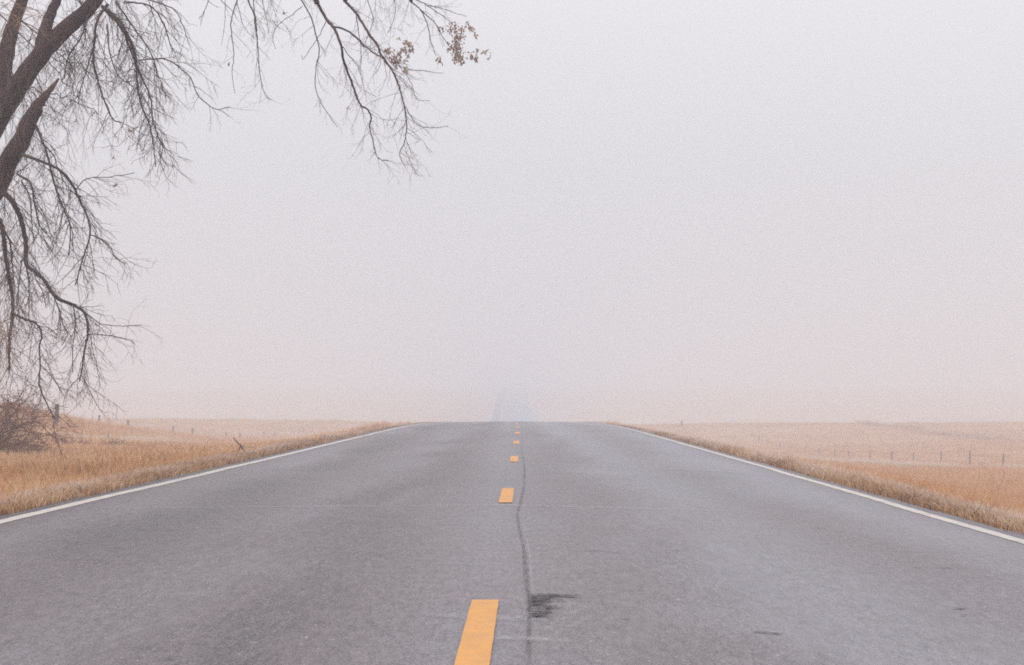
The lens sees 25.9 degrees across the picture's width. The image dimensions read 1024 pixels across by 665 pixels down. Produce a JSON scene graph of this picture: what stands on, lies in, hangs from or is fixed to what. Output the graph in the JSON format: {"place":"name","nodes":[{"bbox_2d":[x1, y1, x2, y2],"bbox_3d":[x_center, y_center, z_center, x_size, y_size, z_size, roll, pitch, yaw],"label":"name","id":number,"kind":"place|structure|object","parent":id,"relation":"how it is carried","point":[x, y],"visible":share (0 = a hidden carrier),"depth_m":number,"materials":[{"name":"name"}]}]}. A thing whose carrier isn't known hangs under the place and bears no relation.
{"place":"outdoors","nodes":[
{"label":"outdoors","id":0,"kind":"place"},
{"bbox_2d":[38,428,258,443],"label":"frosted grass","id":1,"kind":"structure","parent":0,"point":[128,437],"depth_m":68.54,"materials":[{"name":"plant"}]},
{"bbox_2d":[0,418,379,498],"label":"field grass","id":2,"kind":"structure","parent":0,"point":[82,460],"depth_m":33.79,"materials":[{"name":"beige plant"}]},
{"bbox_2d":[0,422,428,515],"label":"verge grass","id":3,"kind":"structure","parent":0,"point":[22,500],"depth_m":25.23,"materials":[{"name":"brown plant"}]},
{"bbox_2d":[0,388,1023,664],"bbox_3d":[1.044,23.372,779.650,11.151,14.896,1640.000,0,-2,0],"label":"road","id":4,"kind":"structure","parent":0,"point":[516,534],"depth_m":12.17,"materials":[{"name":"grey asphalt"}]},
{"bbox_2d":[0,387,1023,528],"bbox_3d":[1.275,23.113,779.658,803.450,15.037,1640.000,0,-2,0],"label":"ground","id":5,"kind":"structure","parent":0,"point":[674,405],"depth_m":555.65,"materials":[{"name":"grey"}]},
{"bbox_2d":[0,404,16,453],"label":"bare shrub","id":6,"kind":"object","parent":5,"relation":"on","point":[0,433],"visible":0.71,"depth_m":35.09,"materials":[{"name":"brown plant"}]},
{"bbox_2d":[0,419,67,454],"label":"bare shrub","id":7,"kind":"object","parent":5,"relation":"on","point":[19,447],"visible":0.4,"depth_m":35.42,"materials":[{"name":"brown plant"}]},
{"bbox_2d":[0,364,83,452],"bbox_3d":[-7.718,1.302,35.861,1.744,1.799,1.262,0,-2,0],"label":"bare shrub","id":8,"kind":"object","parent":5,"relation":"on","point":[20,418],"visible":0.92,"depth_m":35.76,"materials":[{"name":"brown plant"}]},
{"bbox_2d":[54,404,58,424],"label":"wooden post","id":9,"kind":"object","parent":5,"relation":"on","point":[56,416],"visible":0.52,"depth_m":79.89,"materials":[{"name":"grey wood"}]},
{"bbox_2d":[20,427,139,445],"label":"dry grass","id":10,"kind":"structure","parent":5,"relation":"on","point":[110,442],"depth_m":51.73,"materials":[{"name":"brown plant"}]},
{"bbox_2d":[134,431,158,449],"bbox_3d":[-7.200,2.137,44.044,0.614,0.472,0.756,0,-2,0],"label":"dry weed","id":11,"kind":"object","parent":5,"relation":"on","point":[147,441],"visible":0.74,"depth_m":44.10,"materials":[{"name":"beige plant"}]},
{"bbox_2d":[161,439,198,449],"bbox_3d":[-6.231,2.117,42.033,0.830,0.371,0.564,-1,-2,23],"label":"dry weed","id":12,"kind":"object","parent":5,"relation":"on","point":[180,445],"visible":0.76,"depth_m":41.94,"materials":[{"name":"beige plant"}]},
{"bbox_2d":[0,401,422,443],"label":"pasture grass","id":13,"kind":"structure","parent":5,"relation":"on","point":[91,426],"depth_m":115.94,"materials":[{"name":"beige plant"}]},
{"bbox_2d":[98,415,335,436],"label":"wire fence","id":14,"kind":"object","parent":5,"relation":"on","point":[263,434],"visible":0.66,"depth_m":144.86,"materials":[{"name":"metal"}]},
{"bbox_2d":[0,0,490,460],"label":"bare tree","id":15,"kind":"object","parent":5,"relation":"on","point":[16,86],"visible":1,"depth_m":24.76,"materials":[{"name":"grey plant"}]},
{"bbox_2d":[751,434,1015,465],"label":"wire fence","id":16,"kind":"object","parent":5,"relation":"on","point":[906,454],"visible":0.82,"depth_m":125.60,"materials":[{"name":"metal"}]},
{"bbox_2d":[850,420,1023,441],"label":"brush line","id":17,"kind":"object","parent":5,"relation":"on","point":[971,436],"visible":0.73,"depth_m":211.90,"materials":[{"name":"brown plant"}]},
{"bbox_2d":[0,0,1023,387],"label":"sky","id":18,"kind":"structure","parent":0,"point":[637,193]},
{"bbox_2d":[590,420,1023,466],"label":"pasture grass","id":19,"kind":"structure","parent":0,"point":[970,443],"depth_m":189.91,"materials":[{"name":"beige plant"}]},
{"bbox_2d":[595,422,1023,534],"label":"verge grass","id":20,"kind":"structure","parent":0,"point":[1012,520],"depth_m":22.14,"materials":[{"name":"brown plant"}]},
{"bbox_2d":[759,450,1023,514],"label":"ditch grass","id":21,"kind":"structure","parent":0,"point":[1006,493],"depth_m":65.62,"materials":[{"name":"beige plant"}]},
{"bbox_2d":[795,455,1023,470],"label":"frosted grass","id":22,"kind":"structure","parent":0,"point":[865,460],"depth_m":99.23,"materials":[{"name":"plant"}]}
]}

